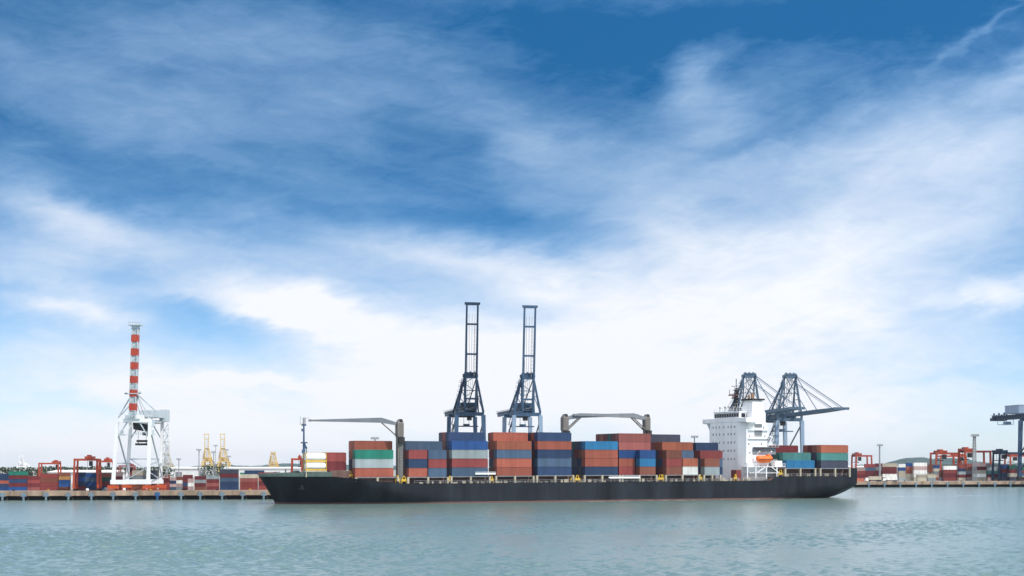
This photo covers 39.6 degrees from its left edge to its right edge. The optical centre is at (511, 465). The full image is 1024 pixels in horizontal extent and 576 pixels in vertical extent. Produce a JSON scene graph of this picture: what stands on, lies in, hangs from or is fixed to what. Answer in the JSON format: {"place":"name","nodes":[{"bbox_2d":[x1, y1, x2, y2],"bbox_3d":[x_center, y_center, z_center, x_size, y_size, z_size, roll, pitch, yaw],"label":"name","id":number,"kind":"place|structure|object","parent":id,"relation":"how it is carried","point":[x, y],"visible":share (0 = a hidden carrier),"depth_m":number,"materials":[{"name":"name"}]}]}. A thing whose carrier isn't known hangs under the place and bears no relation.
{"place":"outdoors","nodes":[
{"label":"outdoors","id":0,"kind":"place"},
{"bbox_2d":[49,470,124,482],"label":"warehouse","id":1,"kind":"structure","parent":0,"point":[86,471],"depth_m":704.09,"materials":[{"name":"white metal"}]},
{"bbox_2d":[167,467,212,476],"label":"warehouse","id":2,"kind":"structure","parent":0,"point":[193,471],"depth_m":1100.00,"materials":[{"name":"white metal"}]},
{"bbox_2d":[224,467,300,476],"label":"warehouse","id":3,"kind":"structure","parent":0,"point":[269,469],"depth_m":1150.00,"materials":[{"name":"white metal"}]},
{"bbox_2d":[192,463,395,469],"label":"hills","id":4,"kind":"structure","parent":0,"point":[297,465],"depth_m":3079.76,"materials":[{"name":"green plant"}]},
{"bbox_2d":[0,467,897,490],"bbox_3d":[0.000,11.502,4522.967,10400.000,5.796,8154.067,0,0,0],"label":"ground","id":5,"kind":"structure","parent":0,"point":[394,472],"depth_m":972.76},
{"bbox_2d":[0,466,47,475],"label":"tree belt","id":6,"kind":"object","parent":5,"relation":"on","point":[29,470],"visible":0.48,"depth_m":764.51,"materials":[{"name":"green plant"}]},
{"bbox_2d":[38,460,61,475],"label":"yard gantry","id":7,"kind":"object","parent":5,"relation":"on","point":[57,462],"visible":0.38,"depth_m":600.54,"materials":[{"name":"red metal"}]},
{"bbox_2d":[35,466,122,475],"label":"tree belt","id":8,"kind":"object","parent":5,"relation":"on","point":[49,468],"visible":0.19,"depth_m":804.23,"materials":[{"name":"green plant"}]},
{"bbox_2d":[72,455,101,490],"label":"yard gantry","id":9,"kind":"object","parent":5,"relation":"on","point":[90,458],"visible":0.94,"depth_m":492.52,"materials":[{"name":"red metal"}]},
{"bbox_2d":[0,489,272,499],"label":"quay","id":10,"kind":"structure","parent":5,"relation":"on","point":[183,494],"depth_m":478.16,"materials":[{"name":"concrete"}]},
{"bbox_2d":[107,322,169,490],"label":"quay crane","id":11,"kind":"object","parent":10,"relation":"on","point":[145,421],"visible":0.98,"depth_m":480.76,"materials":[{"name":"white paint"}]},
{"bbox_2d":[163,445,174,473],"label":"quay crane","id":12,"kind":"object","parent":5,"relation":"on","point":[170,464],"visible":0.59,"depth_m":1479.04,"materials":[{"name":"white paint"}]},
{"bbox_2d":[202,434,214,470],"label":"quay crane","id":13,"kind":"object","parent":5,"relation":"on","point":[208,459],"visible":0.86,"depth_m":1499.17,"materials":[{"name":"yellow paint"}]},
{"bbox_2d":[197,466,227,475],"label":"tree belt","id":14,"kind":"object","parent":5,"relation":"on","point":[211,470],"visible":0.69,"depth_m":1005.26,"materials":[{"name":"green plant"}]},
{"bbox_2d":[217,434,230,473],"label":"quay crane","id":15,"kind":"object","parent":5,"relation":"on","point":[222,458],"visible":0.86,"depth_m":1509.14,"materials":[{"name":"yellow paint"}]},
{"bbox_2d":[220,486,238,489],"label":"shipping container","id":16,"kind":"object","parent":5,"relation":"on","point":[229,487],"visible":1,"depth_m":509.00,"materials":[{"name":"blue metal"}]},
{"bbox_2d":[220,482,238,485],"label":"shipping container","id":17,"kind":"object","parent":16,"relation":"on","point":[229,483],"visible":1,"depth_m":509.00,"materials":[{"name":"blue metal"}]},
{"bbox_2d":[220,478,238,481],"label":"shipping container","id":18,"kind":"object","parent":17,"relation":"on","point":[229,479],"visible":1,"depth_m":509.00,"materials":[{"name":"blue metal"}]},
{"bbox_2d":[220,474,238,477],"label":"shipping container","id":19,"kind":"object","parent":18,"relation":"on","point":[229,475],"visible":1,"depth_m":509.00,"materials":[{"name":"red metal"}]},
{"bbox_2d":[220,469,238,473],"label":"shipping container","id":20,"kind":"object","parent":19,"relation":"on","point":[229,471],"visible":1,"depth_m":509.00,"materials":[{"name":"metal"}]},
{"bbox_2d":[267,452,279,466],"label":"quay crane","id":21,"kind":"object","parent":5,"relation":"on","point":[275,460],"visible":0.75,"depth_m":1699.26,"materials":[{"name":"yellow paint"}]},
{"bbox_2d":[291,455,302,471],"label":"yard gantry","id":22,"kind":"object","parent":5,"relation":"on","point":[300,458],"visible":0.39,"depth_m":560.08,"materials":[{"name":"red metal"}]},
{"bbox_2d":[851,452,872,467],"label":"yard gantry","id":23,"kind":"object","parent":5,"relation":"on","point":[857,454],"visible":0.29,"depth_m":860.58,"materials":[{"name":"red metal"}]},
{"bbox_2d":[853,480,1023,486],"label":"quay","id":24,"kind":"structure","parent":5,"relation":"on","point":[980,483],"depth_m":765.29,"materials":[{"name":"concrete"}]},
{"bbox_2d":[443,302,485,440],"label":"quay crane","id":25,"kind":"object","parent":24,"relation":"on","point":[460,410],"visible":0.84,"depth_m":718.58,"materials":[{"name":"blue metal"}]},
{"bbox_2d":[496,305,542,432],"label":"quay crane","id":26,"kind":"object","parent":24,"relation":"on","point":[524,410],"visible":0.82,"depth_m":724.17,"materials":[{"name":"blue metal"}]},
{"bbox_2d":[728,372,804,414],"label":"quay crane","id":27,"kind":"object","parent":24,"relation":"on","point":[748,375],"visible":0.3,"depth_m":742.71,"materials":[{"name":"blue metal"}]},
{"bbox_2d":[766,372,848,452],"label":"quay crane","id":28,"kind":"object","parent":24,"relation":"on","point":[780,418],"visible":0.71,"depth_m":751.68,"materials":[{"name":"blue metal"}]},
{"bbox_2d":[990,405,1023,480],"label":"quay crane","id":29,"kind":"object","parent":24,"relation":"on","point":[1017,411],"visible":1,"depth_m":815.60,"materials":[{"name":"blue metal"}]},
{"bbox_2d":[929,449,957,465],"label":"yard gantry","id":30,"kind":"object","parent":5,"relation":"on","point":[939,451],"visible":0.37,"depth_m":842.87,"materials":[{"name":"red metal"}]},
{"bbox_2d":[957,447,991,477],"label":"yard gantry","id":31,"kind":"object","parent":5,"relation":"on","point":[965,450],"visible":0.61,"depth_m":831.16,"materials":[{"name":"red metal"}]},
{"bbox_2d":[971,434,978,480],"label":"light mast","id":32,"kind":"object","parent":5,"relation":"on","point":[974,436],"visible":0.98,"depth_m":811.14,"materials":[{"name":"grey metal"}]},
{"bbox_2d":[991,449,1023,480],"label":"yard gantry","id":33,"kind":"object","parent":5,"relation":"on","point":[1004,453],"visible":0.69,"depth_m":815.63,"materials":[{"name":"blue metal"}]},
{"bbox_2d":[1004,454,1023,464],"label":"yard gantry","id":34,"kind":"object","parent":5,"relation":"on","point":[1014,457],"visible":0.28,"depth_m":900.25,"materials":[{"name":"red metal"}]},
{"bbox_2d":[0,487,1023,575],"bbox_3d":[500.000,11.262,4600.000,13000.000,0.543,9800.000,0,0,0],"label":"water","id":35,"kind":"structure","parent":0,"point":[923,531],"depth_m":226.61,"materials":[{"name":"teal liquid"}]},
{"bbox_2d":[258,379,856,503],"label":"container ship","id":36,"kind":"object","parent":35,"relation":"on","point":[737,435],"visible":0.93,"depth_m":462.30,"materials":[{"name":"paint"}]},
{"bbox_2d":[303,462,326,470],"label":"tank container","id":37,"kind":"object","parent":36,"relation":"on","point":[309,466],"visible":1,"depth_m":420.11,"materials":[{"name":"white metal"}]},
{"bbox_2d":[303,453,326,461],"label":"tank container","id":38,"kind":"object","parent":37,"relation":"on","point":[314,457],"visible":1,"depth_m":420.14,"materials":[{"name":"white metal"}]},
{"bbox_2d":[324,462,345,470],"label":"shipping container","id":39,"kind":"object","parent":36,"relation":"on","point":[336,466],"visible":0.98,"depth_m":424.55,"materials":[{"name":"red metal"}]},
{"bbox_2d":[325,452,345,461],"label":"shipping container","id":40,"kind":"object","parent":39,"relation":"on","point":[336,456],"visible":0.94,"depth_m":424.68,"materials":[{"name":"red metal"}]},
{"bbox_2d":[352,468,392,476],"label":"shipping container","id":41,"kind":"object","parent":36,"relation":"on","point":[372,472],"visible":1,"depth_m":425.71,"materials":[{"name":"metal"}]},
{"bbox_2d":[352,459,392,467],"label":"shipping container","id":42,"kind":"object","parent":41,"relation":"on","point":[372,463],"visible":1,"depth_m":425.71,"materials":[{"name":"grey metal"}]},
{"bbox_2d":[352,450,392,458],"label":"shipping container","id":43,"kind":"object","parent":42,"relation":"on","point":[372,454],"visible":1,"depth_m":425.71,"materials":[{"name":"green metal"}]},
{"bbox_2d":[406,468,426,476],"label":"shipping container","id":44,"kind":"object","parent":36,"relation":"on","point":[416,472],"visible":1,"depth_m":430.08,"materials":[{"name":"metal"}]},
{"bbox_2d":[406,459,426,467],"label":"shipping container","id":45,"kind":"object","parent":44,"relation":"on","point":[416,463],"visible":1,"depth_m":430.08,"materials":[{"name":"blue metal"}]},
{"bbox_2d":[406,450,426,458],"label":"shipping container","id":46,"kind":"object","parent":45,"relation":"on","point":[416,454],"visible":1,"depth_m":430.08,"materials":[{"name":"red metal"}]},
{"bbox_2d":[427,468,446,476],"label":"shipping container","id":47,"kind":"object","parent":36,"relation":"on","point":[436,472],"visible":1,"depth_m":433.02,"materials":[{"name":"blue metal"}]},
{"bbox_2d":[427,459,446,467],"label":"shipping container","id":48,"kind":"object","parent":47,"relation":"on","point":[436,463],"visible":1,"depth_m":433.02,"materials":[{"name":"red metal"}]},
{"bbox_2d":[427,450,446,458],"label":"shipping container","id":49,"kind":"object","parent":48,"relation":"on","point":[436,454],"visible":1,"depth_m":433.02,"materials":[{"name":"blue metal"}]},
{"bbox_2d":[449,467,487,475],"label":"shipping container","id":50,"kind":"object","parent":36,"relation":"on","point":[462,471],"visible":1,"depth_m":437.68,"materials":[{"name":"blue metal"}]},
{"bbox_2d":[449,458,487,466],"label":"shipping container","id":51,"kind":"object","parent":50,"relation":"on","point":[460,462],"visible":1,"depth_m":437.68,"materials":[{"name":"red metal"}]},
{"bbox_2d":[449,450,487,458],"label":"shipping container","id":52,"kind":"object","parent":51,"relation":"on","point":[475,454],"visible":1,"depth_m":437.97,"materials":[{"name":"grey metal"}]},
{"bbox_2d":[449,441,487,449],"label":"shipping container","id":53,"kind":"object","parent":52,"relation":"on","point":[468,445],"visible":1,"depth_m":437.82,"materials":[{"name":"blue metal"}]},
{"bbox_2d":[493,467,531,475],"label":"shipping container","id":54,"kind":"object","parent":36,"relation":"on","point":[512,471],"visible":1,"depth_m":444.77,"materials":[{"name":"metal"}]},
{"bbox_2d":[493,458,531,466],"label":"shipping container","id":55,"kind":"object","parent":54,"relation":"on","point":[512,462],"visible":1,"depth_m":444.77,"materials":[{"name":"metal"}]},
{"bbox_2d":[493,450,531,457],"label":"shipping container","id":56,"kind":"object","parent":55,"relation":"on","point":[512,453],"visible":1,"depth_m":444.77,"materials":[{"name":"blue metal"}]},
{"bbox_2d":[493,441,531,449],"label":"shipping container","id":57,"kind":"object","parent":56,"relation":"on","point":[512,445],"visible":1,"depth_m":444.77,"materials":[{"name":"metal"}]},
{"bbox_2d":[534,467,570,474],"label":"shipping container","id":58,"kind":"object","parent":36,"relation":"on","point":[552,470],"visible":1,"depth_m":451.19,"materials":[{"name":"blue metal"}]},
{"bbox_2d":[534,458,570,466],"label":"shipping container","id":59,"kind":"object","parent":58,"relation":"on","point":[552,462],"visible":1,"depth_m":451.19,"materials":[{"name":"blue metal"}]},
{"bbox_2d":[534,449,570,457],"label":"shipping container","id":60,"kind":"object","parent":59,"relation":"on","point":[543,453],"visible":1,"depth_m":451.04,"materials":[{"name":"blue metal"}]},
{"bbox_2d":[534,441,570,449],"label":"shipping container","id":61,"kind":"object","parent":60,"relation":"on","point":[557,445],"visible":1,"depth_m":451.40,"materials":[{"name":"metal"}]},
{"bbox_2d":[534,432,570,440],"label":"shipping container","id":62,"kind":"object","parent":61,"relation":"on","point":[549,436],"visible":1,"depth_m":451.19,"materials":[{"name":"blue metal"}]},
{"bbox_2d":[582,466,617,474],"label":"shipping container","id":63,"kind":"object","parent":36,"relation":"on","point":[599,470],"visible":1,"depth_m":459.21,"materials":[{"name":"blue metal"}]},
{"bbox_2d":[582,458,617,465],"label":"shipping container","id":64,"kind":"object","parent":63,"relation":"on","point":[599,461],"visible":1,"depth_m":459.10,"materials":[{"name":"metal"}]},
{"bbox_2d":[582,450,617,457],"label":"shipping container","id":65,"kind":"object","parent":64,"relation":"on","point":[599,453],"visible":1,"depth_m":459.14,"materials":[{"name":"metal"}]},
{"bbox_2d":[582,441,617,449],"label":"shipping container","id":66,"kind":"object","parent":65,"relation":"on","point":[599,445],"visible":1,"depth_m":459.18,"materials":[{"name":"blue metal"}]},
{"bbox_2d":[617,466,634,474],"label":"shipping container","id":67,"kind":"object","parent":36,"relation":"on","point":[626,470],"visible":0.9,"depth_m":466.62,"materials":[{"name":"red metal"}]},
{"bbox_2d":[618,458,634,465],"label":"shipping container","id":68,"kind":"object","parent":67,"relation":"on","point":[626,461],"visible":0.89,"depth_m":466.62,"materials":[{"name":"metal"}]},
{"bbox_2d":[618,450,635,457],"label":"shipping container","id":69,"kind":"object","parent":68,"relation":"on","point":[626,453],"visible":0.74,"depth_m":466.72,"materials":[{"name":"blue metal"}]},
{"bbox_2d":[618,442,650,449],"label":"shipping container","id":70,"kind":"object","parent":69,"relation":"on","point":[634,445],"visible":0.92,"depth_m":468.06,"materials":[{"name":"red metal"}]},
{"bbox_2d":[615,433,650,441],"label":"shipping container","id":71,"kind":"object","parent":70,"relation":"on","point":[629,437],"visible":0.95,"depth_m":467.72,"materials":[{"name":"red metal"}]},
{"bbox_2d":[636,466,655,474],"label":"shipping container","id":72,"kind":"object","parent":36,"relation":"on","point":[645,470],"visible":1,"depth_m":467.38,"materials":[{"name":"brown metal"}]},
{"bbox_2d":[636,458,655,465],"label":"shipping container","id":73,"kind":"object","parent":72,"relation":"on","point":[645,461],"visible":1,"depth_m":467.38,"materials":[{"name":"blue metal"}]},
{"bbox_2d":[636,450,655,457],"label":"shipping container","id":74,"kind":"object","parent":73,"relation":"on","point":[645,453],"visible":1,"depth_m":467.38,"materials":[{"name":"blue metal"}]},
{"bbox_2d":[663,466,681,474],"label":"shipping container","id":75,"kind":"object","parent":36,"relation":"on","point":[672,470],"visible":1,"depth_m":471.95,"materials":[{"name":"brown metal"}]},
{"bbox_2d":[663,458,681,465],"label":"shipping container","id":76,"kind":"object","parent":75,"relation":"on","point":[672,461],"visible":1,"depth_m":471.95,"materials":[{"name":"red metal"}]},
{"bbox_2d":[663,450,681,457],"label":"shipping container","id":77,"kind":"object","parent":76,"relation":"on","point":[672,453],"visible":1,"depth_m":471.95,"materials":[{"name":"brown metal"}]},
{"bbox_2d":[681,466,697,474],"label":"shipping container","id":78,"kind":"object","parent":36,"relation":"on","point":[689,470],"visible":1,"depth_m":474.94,"materials":[{"name":"white metal"}]},
{"bbox_2d":[681,458,697,465],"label":"shipping container","id":79,"kind":"object","parent":78,"relation":"on","point":[689,461],"visible":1,"depth_m":474.95,"materials":[{"name":"orange metal"}]},
{"bbox_2d":[701,467,719,474],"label":"shipping container","id":80,"kind":"object","parent":36,"relation":"on","point":[710,470],"visible":1,"depth_m":478.87,"materials":[{"name":"white metal"}]},
{"bbox_2d":[701,459,719,466],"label":"shipping container","id":81,"kind":"object","parent":80,"relation":"on","point":[710,462],"visible":1,"depth_m":478.87,"materials":[{"name":"brown metal"}]},
{"bbox_2d":[698,467,722,474],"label":"shipping container","id":82,"kind":"object","parent":36,"relation":"on","point":[721,470],"visible":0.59,"depth_m":483.62,"materials":[{"name":"blue metal"}]},
{"bbox_2d":[697,459,722,466],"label":"shipping container","id":83,"kind":"object","parent":82,"relation":"on","point":[699,462],"visible":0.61,"depth_m":481.36,"materials":[{"name":"blue metal"}]},
{"bbox_2d":[696,451,722,458],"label":"shipping container","id":84,"kind":"object","parent":83,"relation":"on","point":[709,454],"visible":0.96,"depth_m":481.74,"materials":[{"name":"red metal"}]},
{"bbox_2d":[756,454,772,462],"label":"lifeboat","id":85,"kind":"object","parent":36,"relation":"hanging from","point":[767,458],"visible":1,"depth_m":489.67,"materials":[{"name":"orange plastic"}]},
{"bbox_2d":[782,460,814,467],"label":"shipping container","id":86,"kind":"object","parent":36,"relation":"on","point":[800,464],"visible":1,"depth_m":495.70,"materials":[{"name":"blue metal"}]},
{"bbox_2d":[817,460,847,467],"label":"shipping container","id":87,"kind":"object","parent":36,"relation":"on","point":[832,463],"visible":1,"depth_m":502.37,"materials":[{"name":"metal"}]},
{"bbox_2d":[817,453,847,459],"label":"shipping container","id":88,"kind":"object","parent":87,"relation":"on","point":[832,456],"visible":1,"depth_m":502.37,"materials":[{"name":"green metal"}]},
{"bbox_2d":[817,445,847,452],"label":"shipping container","id":89,"kind":"object","parent":88,"relation":"on","point":[832,448],"visible":1,"depth_m":502.37,"materials":[{"name":"orange metal"}]},
{"bbox_2d":[0,0,1023,466],"label":"sky","id":90,"kind":"structure","parent":0,"point":[299,207],"materials":[{"name":"blue"}]},
{"bbox_2d":[887,457,1023,469],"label":"hills","id":91,"kind":"structure","parent":0,"point":[948,461],"depth_m":3296.64,"materials":[{"name":"green plant"}]},
{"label":"shipping container","id":92,"kind":"object","parent":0,"visible":0},
{"bbox_2d":[682,450,693,457],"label":"shipping container","id":93,"kind":"object","parent":92,"relation":"on","point":[687,453],"visible":0.74,"depth_m":477.69,"materials":[{"name":"blue metal"}]},
{"bbox_2d":[658,442,692,449],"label":"shipping container","id":94,"kind":"object","parent":93,"relation":"on","point":[675,445],"visible":1,"depth_m":475.35,"materials":[{"name":"orange metal"}]},
{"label":"shipping container","id":95,"kind":"object","parent":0,"visible":0},
{"bbox_2d":[651,434,679,441],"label":"shipping container","id":96,"kind":"object","parent":95,"relation":"on","point":[664,438],"visible":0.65,"depth_m":482.55,"materials":[{"name":"metal"}]},
{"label":"shipping container","id":97,"kind":"object","parent":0,"visible":0},
{"bbox_2d":[693,443,717,450],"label":"shipping container","id":98,"kind":"object","parent":97,"relation":"on","point":[705,446],"visible":0.94,"depth_m":483.86,"materials":[{"name":"blue metal"}]},
{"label":"shipping container","id":99,"kind":"object","parent":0,"visible":0},
{"bbox_2d":[779,452,810,459],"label":"shipping container","id":100,"kind":"object","parent":99,"relation":"on","point":[793,456],"visible":0.99,"depth_m":497.87,"materials":[{"name":"green metal"}]},
{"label":"shipping container","id":101,"kind":"object","parent":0,"visible":0},
{"bbox_2d":[769,445,797,452],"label":"shipping container","id":102,"kind":"object","parent":101,"relation":"on","point":[788,448],"visible":0.73,"depth_m":512.23,"materials":[{"name":"red metal"}]},
{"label":"shipping container","id":103,"kind":"object","parent":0,"visible":0},
{"bbox_2d":[352,441,391,449],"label":"shipping container","id":104,"kind":"object","parent":103,"relation":"on","point":[371,445],"visible":1,"depth_m":428.31,"materials":[{"name":"metal"}]},
{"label":"shipping container","id":105,"kind":"object","parent":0,"visible":0},
{"bbox_2d":[403,441,441,449],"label":"shipping container","id":106,"kind":"object","parent":105,"relation":"on","point":[422,445],"visible":0.98,"depth_m":433.58,"materials":[{"name":"blue metal"}]},
{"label":"shipping container","id":107,"kind":"object","parent":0,"visible":0},
{"bbox_2d":[445,441,448,449],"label":"shipping container","id":108,"kind":"object","parent":107,"relation":"on","point":[446,445],"visible":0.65,"depth_m":438.69,"materials":[{"name":"blue metal"}]},
{"bbox_2d":[445,432,483,440],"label":"shipping container","id":109,"kind":"object","parent":108,"relation":"on","point":[464,436],"visible":1,"depth_m":440.04,"materials":[{"name":"blue metal"}]},
{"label":"shipping container","id":110,"kind":"object","parent":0,"visible":0},
{"bbox_2d":[490,432,527,440],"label":"shipping container","id":111,"kind":"object","parent":110,"relation":"on","point":[506,436],"visible":0.99,"depth_m":446.92,"materials":[{"name":"metal"}]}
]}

